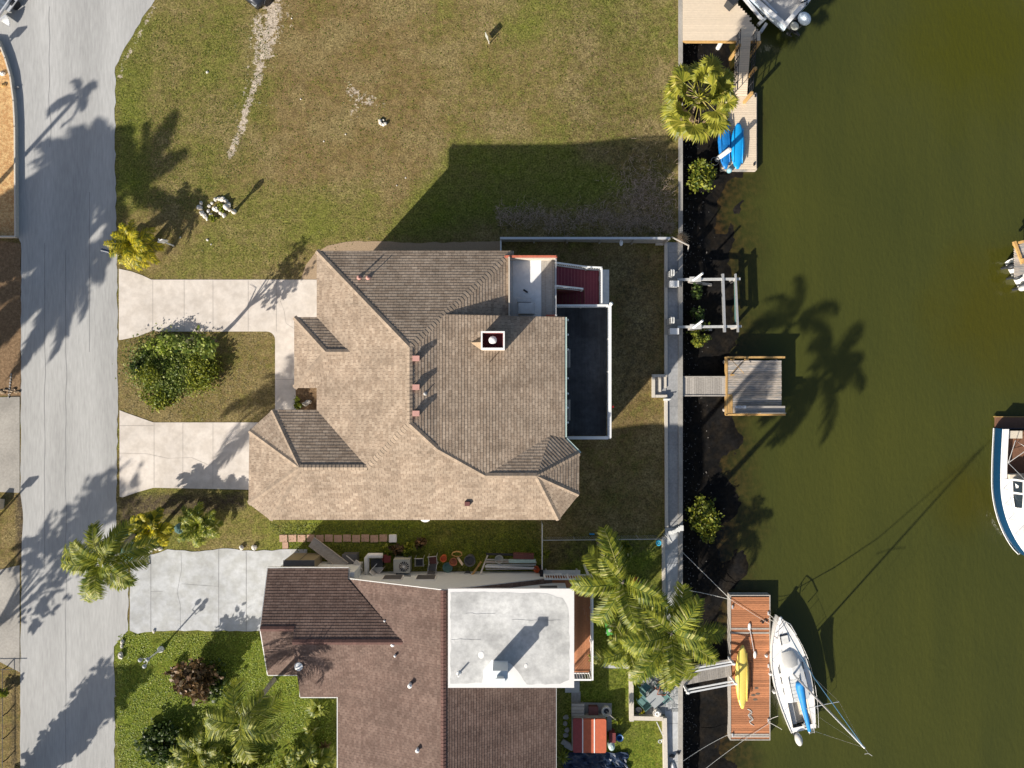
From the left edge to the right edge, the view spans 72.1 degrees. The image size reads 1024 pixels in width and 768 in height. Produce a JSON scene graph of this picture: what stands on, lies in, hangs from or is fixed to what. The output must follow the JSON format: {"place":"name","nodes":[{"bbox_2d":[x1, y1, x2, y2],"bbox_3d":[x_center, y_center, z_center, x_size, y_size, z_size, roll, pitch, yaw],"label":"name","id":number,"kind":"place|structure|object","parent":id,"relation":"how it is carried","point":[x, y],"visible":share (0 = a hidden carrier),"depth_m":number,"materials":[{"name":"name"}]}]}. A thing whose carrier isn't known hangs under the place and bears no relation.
{"place":"outdoors","nodes":[
{"label":"outdoors","id":0,"kind":"place"},
{"bbox_2d":[0,565,19,671],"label":"driveway","id":1,"kind":"structure","parent":0,"point":[9,616],"depth_m":43.98,"materials":[{"name":"concrete"}]},
{"bbox_2d":[0,397,19,492],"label":"driveway","id":2,"kind":"structure","parent":0,"point":[9,444],"depth_m":43.98,"materials":[{"name":"concrete"}]},
{"bbox_2d":[0,0,153,767],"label":"road","id":3,"kind":"structure","parent":0,"point":[66,168],"depth_m":43.99,"materials":[{"name":"asphalt"}]},
{"bbox_2d":[0,0,20,15],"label":"utility trailer","id":4,"kind":"object","parent":3,"relation":"on","point":[8,5],"visible":1,"depth_m":43.43,"materials":[{"name":"metal"}]},
{"bbox_2d":[44,7,89,742],"bbox_3d":[-27.805,0.600,43.983,2.862,0.001,48.400,0,90,0],"label":"road seam","id":5,"kind":"object","parent":3,"relation":"on","point":[66,364],"visible":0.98,"depth_m":43.98,"materials":[{"name":"asphalt"}]},
{"bbox_2d":[117,4,268,211],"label":"lawn grass","id":6,"kind":"structure","parent":0,"point":[221,143],"depth_m":43.98,"materials":[{"name":"plant"}]},
{"bbox_2d":[119,269,316,496],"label":"driveway","id":7,"kind":"structure","parent":0,"point":[220,449],"depth_m":43.98,"materials":[{"name":"concrete"}]},
{"bbox_2d":[130,548,306,633],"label":"driveway","id":8,"kind":"structure","parent":0,"point":[242,576],"depth_m":43.98,"materials":[{"name":"grey concrete"}]},
{"bbox_2d":[117,633,336,767],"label":"lawn grass","id":9,"kind":"structure","parent":0,"point":[183,709],"depth_m":43.98,"materials":[{"name":"plant"}]},
{"bbox_2d":[303,719,323,736],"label":"rosette plant","id":10,"kind":"object","parent":9,"relation":"on","point":[312,728],"visible":0.95,"depth_m":43.62,"materials":[{"name":"green plant"}]},
{"bbox_2d":[296,388,316,409],"bbox_3d":[-12.760,1.020,43.966,1.520,0.001,1.560,0,90,0],"label":"planting bed","id":11,"kind":"object","parent":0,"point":[303,394],"visible":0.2,"depth_m":43.97,"materials":[{"name":"brown soil"}]},
{"bbox_2d":[0,0,677,767],"bbox_3d":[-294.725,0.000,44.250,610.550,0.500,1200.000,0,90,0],"label":"ground","id":12,"kind":"structure","parent":0,"point":[468,176],"depth_m":44.00,"materials":[{"name":"green plant"}]},
{"bbox_2d":[0,49,13,235],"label":"straw bed","id":13,"kind":"object","parent":12,"relation":"on","point":[6,172],"visible":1,"depth_m":43.95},
{"bbox_2d":[0,667,14,767],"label":"fence","id":14,"kind":"object","parent":12,"relation":"on","point":[3,715],"visible":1,"depth_m":43.59,"materials":[{"name":"wood"}]},
{"bbox_2d":[0,41,18,237],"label":"bed edging","id":15,"kind":"object","parent":12,"relation":"on","point":[16,156],"visible":1,"depth_m":43.78,"materials":[{"name":"concrete"}]},
{"bbox_2d":[0,241,21,395],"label":"leaf litter bed","id":16,"kind":"object","parent":12,"relation":"on","point":[10,311],"visible":1,"depth_m":43.98,"materials":[{"name":"plant"}]},
{"bbox_2d":[60,519,159,603],"bbox_3d":[-21.929,9.412,40.405,4.862,7.673,4.261,-32,90,0],"label":"palm tree","id":17,"kind":"object","parent":12,"relation":"on","point":[106,551],"visible":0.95,"depth_m":37.62,"materials":[{"name":"green plant"}]},
{"bbox_2d":[103,219,164,270],"bbox_3d":[-22.960,-8.398,42.827,3.286,2.747,3.172,0,90,0],"label":"cane palm","id":18,"kind":"object","parent":12,"relation":"on","point":[133,245],"visible":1,"depth_m":42.06,"materials":[{"name":"yellow plant"}]},
{"bbox_2d":[124,349,150,375],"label":"shrub","id":19,"kind":"object","parent":12,"relation":"on","point":[133,365],"visible":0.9,"depth_m":43.36,"materials":[{"name":"green plant"}]},
{"bbox_2d":[130,361,164,388],"bbox_3d":[-22.279,-0.502,43.297,1.850,1.449,1.617,-36,90,0],"label":"shrub","id":20,"kind":"object","parent":12,"relation":"on","point":[153,375],"visible":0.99,"depth_m":43.08,"materials":[{"name":"green plant"}]},
{"bbox_2d":[128,506,174,547],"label":"cane palm","id":21,"kind":"object","parent":12,"relation":"on","point":[146,523],"visible":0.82,"depth_m":42.12,"materials":[{"name":"yellow plant"}]},
{"bbox_2d":[137,384,179,412],"bbox_3d":[-21.989,0.751,43.699,1.990,0.835,2.065,-38,90,0],"label":"shrub","id":22,"kind":"object","parent":12,"relation":"on","point":[153,401],"visible":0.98,"depth_m":43.56,"materials":[{"name":"green plant"}]},
{"bbox_2d":[139,333,177,355],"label":"shrub","id":23,"kind":"object","parent":12,"relation":"on","point":[161,347],"visible":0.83,"depth_m":43.17,"materials":[{"name":"green plant"}]},
{"bbox_2d":[133,717,188,767],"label":"shrub","id":24,"kind":"object","parent":12,"relation":"on","point":[155,736],"visible":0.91,"depth_m":43.28,"materials":[{"name":"green plant"}]},
{"bbox_2d":[112,318,223,407],"bbox_3d":[-21.238,-1.280,43.636,6.903,1.058,5.598,0,90,0],"label":"shrub mound","id":25,"kind":"object","parent":12,"relation":"on","point":[171,363],"visible":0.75,"depth_m":43.48,"materials":[{"name":"green plant"}]},
{"bbox_2d":[158,325,218,359],"bbox_3d":[-18.314,-2.350,41.652,2.082,5.141,2.479,-39,90,0],"label":"shrub","id":26,"kind":"object","parent":12,"relation":"on","point":[205,343],"visible":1,"depth_m":40.63,"materials":[{"name":"green plant"}]},
{"bbox_2d":[166,722,226,767],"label":"cane palm","id":27,"kind":"object","parent":12,"relation":"on","point":[195,755],"visible":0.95,"depth_m":42.80,"materials":[{"name":"green plant"}]},
{"bbox_2d":[169,657,223,705],"bbox_3d":[-19.174,17.818,42.837,2.840,2.999,2.916,32,90,0],"label":"red shrub","id":28,"kind":"object","parent":12,"relation":"on","point":[196,682],"visible":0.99,"depth_m":42.22,"materials":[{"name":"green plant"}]},
{"bbox_2d":[120,334,272,420],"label":"lawn grass","id":29,"kind":"structure","parent":12,"relation":"on","point":[255,384],"depth_m":43.99,"materials":[{"name":"plant"}]},
{"bbox_2d":[177,501,223,547],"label":"cane palm","id":30,"kind":"object","parent":12,"relation":"on","point":[196,526],"visible":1,"depth_m":42.63,"materials":[{"name":"green plant"}]},
{"bbox_2d":[181,345,223,402],"bbox_3d":[-19.125,-0.844,43.557,2.947,1.430,3.357,-27,90,0],"label":"shrub mound","id":31,"kind":"object","parent":12,"relation":"on","point":[201,380],"visible":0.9,"depth_m":43.27,"materials":[{"name":"green plant"}]},
{"bbox_2d":[199,658,229,702],"bbox_3d":[-18.712,18.347,43.592,2.604,1.137,2.904,-44,90,0],"label":"shrub","id":32,"kind":"object","parent":12,"relation":"on","point":[216,690],"visible":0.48,"depth_m":43.49,"materials":[{"name":"green plant"}]},
{"bbox_2d":[214,747,269,767],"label":"shrub","id":33,"kind":"object","parent":12,"relation":"on","point":[229,761],"visible":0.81,"depth_m":43.43,"materials":[{"name":"green plant"}]},
{"bbox_2d":[202,677,287,764],"bbox_3d":[-14.872,18.457,40.750,4.440,6.906,4.161,0,90,0],"label":"palm tree","id":34,"kind":"object","parent":12,"relation":"on","point":[260,701],"visible":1,"depth_m":38.16,"materials":[{"name":"green plant"}]},
{"bbox_2d":[245,0,271,9],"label":"parked car","id":35,"kind":"object","parent":12,"relation":"on","point":[258,4],"visible":1,"depth_m":43.42,"materials":[{"name":"paint"}]},
{"bbox_2d":[271,751,315,767],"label":"shrub","id":36,"kind":"object","parent":12,"relation":"on","point":[282,764],"visible":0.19,"depth_m":43.24,"materials":[{"name":"green plant"}]},
{"bbox_2d":[283,553,321,566],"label":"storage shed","id":37,"kind":"structure","parent":12,"relation":"on","point":[304,560],"depth_m":42.36,"materials":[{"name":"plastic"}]},
{"bbox_2d":[284,732,335,767],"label":"cane palm","id":38,"kind":"object","parent":12,"relation":"on","point":[305,756],"visible":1,"depth_m":42.47,"materials":[{"name":"green plant"}]},
{"bbox_2d":[305,698,330,720],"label":"rosette plant","id":39,"kind":"object","parent":12,"relation":"on","point":[316,707],"visible":0.97,"depth_m":43.48,"materials":[{"name":"green plant"}]},
{"bbox_2d":[309,537,348,564],"bbox_3d":[-11.336,10.515,43.468,2.674,0.614,0.660,33,90,0],"label":"leaning panel","id":40,"kind":"object","parent":12,"relation":"on","point":[324,551],"visible":0.81,"depth_m":43.49,"materials":[{"name":"grey wood"}]},
{"bbox_2d":[342,552,358,563],"bbox_3d":[-10.000,10.800,43.678,0.940,0.645,0.640,0,90,0],"label":"lidded crate","id":41,"kind":"object","parent":12,"relation":"on","point":[353,556],"visible":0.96,"depth_m":43.35,"materials":[{"name":"plastic"}]},
{"bbox_2d":[370,558,384,567],"bbox_3d":[-8.343,11.044,43.700,0.750,0.600,0.500,-6,90,0],"label":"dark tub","id":42,"kind":"object","parent":12,"relation":"on","point":[379,562],"visible":0.71,"depth_m":43.40,"materials":[{"name":"plastic"}]},
{"bbox_2d":[301,241,499,279],"bbox_3d":[-6.960,-7.575,43.988,12.480,0.001,2.750,0,90,0],"label":"gravel strip","id":43,"kind":"object","parent":12,"relation":"on","point":[310,271],"visible":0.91,"depth_m":43.99,"materials":[{"name":"gravel"}]},
{"bbox_2d":[393,556,411,575],"bbox_3d":[-6.708,11.245,43.432,1.104,1.135,1.010,0,90,0],"label":"air conditioner","id":44,"kind":"object","parent":12,"relation":"on","point":[402,564],"visible":1,"depth_m":43.10,"materials":[{"name":"grey metal"}]},
{"bbox_2d":[269,522,539,561],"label":"lawn grass","id":45,"kind":"structure","parent":12,"relation":"on","point":[451,537],"depth_m":43.98,"materials":[{"name":"plant"}]},
{"bbox_2d":[402,541,416,556],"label":"shrub","id":46,"kind":"object","parent":12,"relation":"on","point":[409,548],"visible":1,"depth_m":43.57,"materials":[{"name":"green plant"}]},
{"bbox_2d":[260,562,592,767],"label":"house","id":47,"kind":"structure","parent":12,"relation":"on","point":[444,670],"depth_m":40.07,"materials":[{"name":"red"}]},
{"bbox_2d":[364,553,382,573],"bbox_3d":[-8.686,10.882,43.296,0.880,0.509,1.762,41,90,0],"label":"white pipe","id":48,"kind":"object","parent":47,"relation":"attached to","point":[367,557],"visible":0.99,"depth_m":43.14,"materials":[{"name":"paint"}]},
{"bbox_2d":[247,249,613,521],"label":"house","id":49,"kind":"structure","parent":12,"relation":"on","point":[459,385],"depth_m":37.85,"materials":[{"name":"beige"}]},
{"bbox_2d":[464,554,474,566],"bbox_3d":[-2.600,10.880,43.635,0.721,0.730,0.703,0,90,0],"label":"plant pot","id":50,"kind":"object","parent":12,"relation":"on","point":[469,560],"visible":1,"depth_m":43.48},
{"bbox_2d":[513,552,533,559],"bbox_3d":[0.712,10.618,43.500,1.271,0.300,0.340,3,90,0],"label":"slatted box","id":51,"kind":"object","parent":12,"relation":"on","point":[520,555],"visible":1,"depth_m":43.35,"materials":[{"name":"wood"}]},
{"bbox_2d":[543,568,579,573],"bbox_3d":[3.065,11.667,43.895,2.333,0.510,0.239,0,90,0],"label":"long bench","id":52,"kind":"object","parent":12,"relation":"on","point":[576,571],"visible":0.86,"depth_m":43.64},
{"bbox_2d":[557,747,569,764],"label":"rosette plant","id":53,"kind":"object","parent":12,"relation":"on","point":[563,758],"visible":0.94,"depth_m":43.73,"materials":[{"name":"green plant"}]},
{"bbox_2d":[565,681,579,692],"bbox_3d":[3.764,18.898,43.983,0.900,0.140,0.700,0,90,0],"label":"concrete step","id":54,"kind":"object","parent":12,"relation":"on","point":[576,689],"visible":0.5,"depth_m":43.91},
{"bbox_2d":[555,262,608,303],"bbox_3d":[3.995,-5.640,41.666,3.250,5.868,2.180,0,90,0],"label":"outdoor staircase","id":55,"kind":"structure","parent":12,"relation":"on","point":[577,281],"depth_m":40.75,"materials":[{"name":"white paint"}]},
{"bbox_2d":[493,141,679,236],"bbox_3d":[4.695,-12.323,43.938,11.882,1.124,6.744,0,90,0],"label":"dry brush","id":56,"kind":"object","parent":12,"relation":"on","point":[632,223],"visible":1,"depth_m":44.17,"materials":[{"name":"plant"}]},
{"bbox_2d":[571,691,611,730],"bbox_3d":[4.802,20.359,44.040,3.655,0.001,1.745,20,90,0],"label":"paved pad","id":57,"kind":"object","parent":12,"relation":"on","point":[575,698],"visible":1,"depth_m":44.04,"materials":[{"name":"concrete"}]},
{"bbox_2d":[572,702,583,715],"bbox_3d":[4.086,20.190,43.830,0.780,0.470,0.770,0,90,0],"label":"wooden bench","id":58,"kind":"object","parent":57,"relation":"on","point":[577,709],"visible":1,"depth_m":43.59,"materials":[{"name":"grey wood"}]},
{"bbox_2d":[571,713,606,752],"bbox_3d":[4.777,21.654,43.890,2.122,1.220,2.166,0,90,0],"label":"shed","id":59,"kind":"object","parent":57,"relation":"on","point":[588,733],"visible":0.92,"depth_m":43.30,"materials":[{"name":"orange wood"}]},
{"bbox_2d":[500,236,688,251],"bbox_3d":[5.214,-8.616,43.900,11.900,1.800,0.881,-1,90,0],"label":"fence","id":60,"kind":"object","parent":12,"relation":"on","point":[631,240],"visible":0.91,"depth_m":43.31,"materials":[{"name":"grey wood"}]},
{"bbox_2d":[562,752,628,767],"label":"tarp","id":61,"kind":"object","parent":12,"relation":"on","point":[597,760],"visible":0.99,"depth_m":44.03,"materials":[{"name":"plastic"}]},
{"bbox_2d":[541,521,666,569],"bbox_3d":[5.692,9.935,43.887,7.763,2.026,2.830,0,90,0],"label":"wire fence","id":62,"kind":"object","parent":12,"relation":"on","point":[593,539],"visible":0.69,"depth_m":43.23,"materials":[{"name":"metal"}]},
{"bbox_2d":[602,705,622,724],"bbox_3d":[6.200,20.555,43.680,1.387,1.112,0.715,25,90,0],"label":"plant pot","id":63,"kind":"object","parent":12,"relation":"on","point":[606,711],"visible":1,"depth_m":43.70,"materials":[{"name":"plastic"}]},
{"bbox_2d":[587,613,650,676],"bbox_3d":[6.534,15.395,42.433,4.205,4.206,3.729,0,90,0],"label":"palm tree","id":64,"kind":"object","parent":12,"relation":"on","point":[622,657],"visible":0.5,"depth_m":40.99,"materials":[{"name":"green plant"}]},
{"bbox_2d":[569,524,673,633],"bbox_3d":[5.139,10.426,39.406,4.061,9.991,5.581,-39,90,0],"label":"palm tree","id":65,"kind":"object","parent":12,"relation":"on","point":[608,569],"visible":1,"depth_m":35.26,"materials":[{"name":"green plant"}]},
{"bbox_2d":[616,537,632,566],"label":"shrub","id":66,"kind":"object","parent":12,"relation":"on","point":[627,546],"visible":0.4,"depth_m":43.73,"materials":[{"name":"green plant"}]},
{"bbox_2d":[628,669,633,721],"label":"retaining wall","id":67,"kind":"structure","parent":12,"relation":"on","point":[631,703],"depth_m":44.12,"materials":[{"name":"concrete"}]},
{"bbox_2d":[634,714,662,720],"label":"retaining wall","id":68,"kind":"structure","parent":12,"relation":"on","point":[646,717],"depth_m":44.13,"materials":[{"name":"concrete"}]},
{"bbox_2d":[645,675,664,713],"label":"patio","id":69,"kind":"structure","parent":12,"relation":"on","point":[661,692],"depth_m":44.47,"materials":[{"name":"concrete"}]},
{"bbox_2d":[641,673,677,711],"bbox_3d":[9.338,19.180,44.452,2.442,0.020,3.095,0,90,0],"label":"patio slate","id":70,"kind":"object","parent":69,"relation":"on","point":[671,694],"visible":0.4,"depth_m":44.44,"materials":[{"name":"stone"}]},
{"bbox_2d":[636,696,650,711],"bbox_3d":[8.215,19.856,43.971,0.538,0.972,0.648,-43,90,0],"label":"patio chair","id":71,"kind":"object","parent":70,"relation":"on","point":[642,700],"visible":0.87,"depth_m":44.01,"materials":[{"name":"teal fabric"}]},
{"bbox_2d":[645,686,664,708],"bbox_3d":[8.898,19.575,44.122,0.860,0.735,0.860,-42,90,0],"label":"patio table","id":72,"kind":"object","parent":70,"relation":"on","point":[654,699],"visible":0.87,"depth_m":43.76,"materials":[{"name":"grey glass"}]},
{"bbox_2d":[652,374,666,397],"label":"concrete steps","id":73,"kind":"structure","parent":12,"relation":"on","point":[659,384],"depth_m":44.36,"materials":[{"name":"concrete"}]},
{"bbox_2d":[661,536,665,594],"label":"concrete curb","id":74,"kind":"structure","parent":12,"relation":"on","point":[663,569],"depth_m":44.36,"materials":[{"name":"concrete"}]},
{"bbox_2d":[662,716,667,767],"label":"retaining wall","id":75,"kind":"structure","parent":12,"relation":"on","point":[664,744],"depth_m":44.14,"materials":[{"name":"concrete"}]},
{"bbox_2d":[664,398,667,526],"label":"concrete curb","id":76,"kind":"structure","parent":12,"relation":"on","point":[666,457],"depth_m":44.36,"materials":[{"name":"concrete"}]},
{"bbox_2d":[664,243,667,375],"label":"concrete curb","id":77,"kind":"structure","parent":12,"relation":"on","point":[666,310],"depth_m":44.36,"materials":[{"name":"concrete"}]},
{"bbox_2d":[636,625,695,691],"bbox_3d":[8.915,15.667,42.457,3.986,4.484,4.287,0,90,0],"label":"palm tree","id":78,"kind":"object","parent":12,"relation":"on","point":[666,686],"visible":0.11,"depth_m":40.53,"materials":[{"name":"green plant"}]},
{"bbox_2d":[619,579,726,687],"bbox_3d":[8.326,13.064,39.665,5.760,9.962,5.284,0,90,0],"label":"palm tree","id":79,"kind":"object","parent":12,"relation":"on","point":[695,641],"visible":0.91,"depth_m":35.40,"materials":[{"name":"green plant"}]},
{"bbox_2d":[665,528,677,767],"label":"walkway","id":80,"kind":"structure","parent":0,"point":[671,556],"depth_m":44.46,"materials":[{"name":"grey concrete"}]},
{"bbox_2d":[666,242,677,526],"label":"walkway","id":81,"kind":"structure","parent":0,"point":[672,387],"depth_m":44.47,"materials":[{"name":"concrete"}]},
{"bbox_2d":[683,43,748,767],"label":"mud bank","id":82,"kind":"structure","parent":0,"point":[708,709],"depth_m":45.46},
{"bbox_2d":[687,306,705,324],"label":"mangrove bush","id":83,"kind":"object","parent":82,"relation":"on","point":[695,314],"visible":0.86,"depth_m":44.71,"materials":[{"name":"green plant"}]},
{"bbox_2d":[691,283,702,299],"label":"mangrove bush","id":84,"kind":"object","parent":82,"relation":"on","point":[696,289],"visible":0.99,"depth_m":44.52,"materials":[{"name":"green plant"}]},
{"bbox_2d":[686,322,711,347],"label":"mangrove bush","id":85,"kind":"object","parent":82,"relation":"on","point":[697,341],"visible":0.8,"depth_m":44.50,"materials":[{"name":"green plant"}]},
{"bbox_2d":[659,53,739,144],"bbox_3d":[10.426,-15.795,40.786,4.252,7.828,5.064,0,90,0],"label":"fan palm","id":86,"kind":"object","parent":82,"relation":"on","point":[718,81],"visible":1,"depth_m":38.52,"materials":[{"name":"green plant"}]},
{"bbox_2d":[684,493,715,529],"bbox_3d":[12.008,8.135,44.806,2.024,1.565,2.278,17,90,0],"label":"mangrove bush","id":87,"kind":"object","parent":82,"relation":"on","point":[701,504],"visible":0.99,"depth_m":44.65,"materials":[{"name":"green plant"}]},
{"bbox_2d":[685,157,717,193],"bbox_3d":[11.997,-13.154,44.810,1.969,1.541,2.288,10,90,0],"label":"mangrove bush","id":88,"kind":"object","parent":82,"relation":"on","point":[704,175],"visible":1,"depth_m":44.54,"materials":[{"name":"green plant"}]},
{"bbox_2d":[683,43,724,767],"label":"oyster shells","id":89,"kind":"object","parent":82,"relation":"on","point":[688,422],"visible":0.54,"depth_m":45.35},
{"bbox_2d":[688,506,724,543],"bbox_3d":[12.350,8.808,44.876,2.209,1.400,2.280,35,90,0],"label":"mangrove bush","id":90,"kind":"object","parent":82,"relation":"on","point":[713,520],"visible":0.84,"depth_m":44.59,"materials":[{"name":"green plant"}]},
{"bbox_2d":[713,0,1023,767],"bbox_3d":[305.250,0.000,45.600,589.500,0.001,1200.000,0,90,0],"label":"water","id":91,"kind":"structure","parent":0,"point":[877,221],"depth_m":45.60,"materials":[{"name":"liquid"}]},
{"bbox_2d":[678,0,682,767],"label":"sea wall","id":92,"kind":"structure","parent":91,"relation":"in","point":[680,381],"depth_m":44.40,"materials":[{"name":"concrete"}]},
{"bbox_2d":[665,269,741,334],"bbox_3d":[12.078,-5.082,45.135,4.824,4.130,3.995,0,90,0],"label":"boat lift","id":93,"kind":"object","parent":92,"relation":"attached to","point":[673,279],"visible":0.99,"depth_m":44.25,"materials":[{"name":"metal"}]},
{"bbox_2d":[683,0,759,43],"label":"dock","id":94,"kind":"object","parent":91,"relation":"in","point":[710,21],"visible":0.82,"depth_m":44.30,"materials":[{"name":"beige"}]},
{"bbox_2d":[733,29,757,95],"bbox_3d":[14.571,-20.116,44.148,1.068,1.839,3.418,0,90,0],"label":"gangway","id":95,"kind":"object","parent":94,"relation":"on","point":[741,62],"visible":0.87,"depth_m":44.47,"materials":[{"name":"beige"}]},
{"bbox_2d":[743,0,777,33],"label":"lift","id":96,"kind":"object","parent":94,"relation":"attached to","point":[757,13],"visible":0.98,"depth_m":44.16,"materials":[{"name":"metal"}]},
{"bbox_2d":[749,0,810,36],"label":"motorboat","id":97,"kind":"object","parent":96,"relation":"on","point":[792,16],"visible":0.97,"depth_m":44.23,"materials":[{"name":"white plastic"}]},
{"bbox_2d":[683,356,785,415],"bbox_3d":[13.915,0.130,45.557,6.770,3.286,3.761,0,90,0],"label":"dock","id":98,"kind":"object","parent":91,"relation":"in","point":[707,386],"visible":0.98,"depth_m":44.55,"materials":[{"name":"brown wood"}]},
{"bbox_2d":[719,93,756,171],"bbox_3d":[14.571,-16.213,45.403,2.316,0.695,4.943,0,90,0],"label":"floating dock","id":99,"kind":"object","parent":91,"relation":"on","point":[744,115],"visible":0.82,"depth_m":45.15,"materials":[{"name":"beige"}]},
{"bbox_2d":[718,119,730,168],"bbox_3d":[13.563,-15.493,44.950,0.878,0.408,3.593,0,90,0],"label":"kayak","id":100,"kind":"object","parent":99,"relation":"on","point":[724,142],"visible":0.57,"depth_m":44.81,"materials":[{"name":"plastic"}]},
{"bbox_2d":[731,123,744,168],"bbox_3d":[14.393,-15.167,44.919,0.920,0.417,2.940,0,90,0],"label":"kayak","id":101,"kind":"object","parent":99,"relation":"on","point":[737,146],"visible":0.99,"depth_m":44.77,"materials":[{"name":"blue plastic"}]},
{"bbox_2d":[727,592,769,739],"bbox_3d":[15.235,18.143,45.352,2.577,0.795,9.294,0,90,0],"label":"floating dock","id":102,"kind":"object","parent":91,"relation":"on","point":[739,620],"visible":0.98,"depth_m":45.05,"materials":[{"name":"orange wood"}]},
{"bbox_2d":[683,656,737,693],"bbox_3d":[12.364,18.284,44.250,3.378,1.776,1.371,-6,90,0],"label":"gangway","id":103,"kind":"object","parent":102,"relation":"on","point":[720,669],"visible":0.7,"depth_m":44.55,"materials":[{"name":"grey wood"}]},
{"bbox_2d":[735,645,748,708],"bbox_3d":[14.646,18.612,44.828,0.880,0.400,4.028,0,90,0],"label":"kayak","id":104,"kind":"object","parent":102,"relation":"on","point":[742,674],"visible":0.99,"depth_m":44.69,"materials":[{"name":"yellow plastic"}]},
{"bbox_2d":[765,614,871,755],"bbox_3d":[17.764,18.780,40.564,2.550,11.072,8.349,-12,90,0],"label":"sailboat","id":105,"kind":"object","parent":91,"relation":"on","point":[790,673],"visible":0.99,"depth_m":44.59,"materials":[{"name":"white plastic"}]},
{"bbox_2d":[991,416,1023,555],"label":"motor cruiser","id":106,"kind":"object","parent":91,"relation":"on","point":[1007,472],"visible":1,"depth_m":44.64,"materials":[{"name":"white plastic"}]},
{"bbox_2d":[1000,257,1023,290],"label":"motorboat","id":107,"kind":"object","parent":91,"relation":"on","point":[1018,280],"visible":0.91,"depth_m":45.00,"materials":[{"name":"plastic"}]},
{"bbox_2d":[1012,240,1023,276],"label":"dock","id":108,"kind":"object","parent":91,"relation":"in","point":[1019,260],"visible":0.98,"depth_m":44.40,"materials":[{"name":"brown wood"}]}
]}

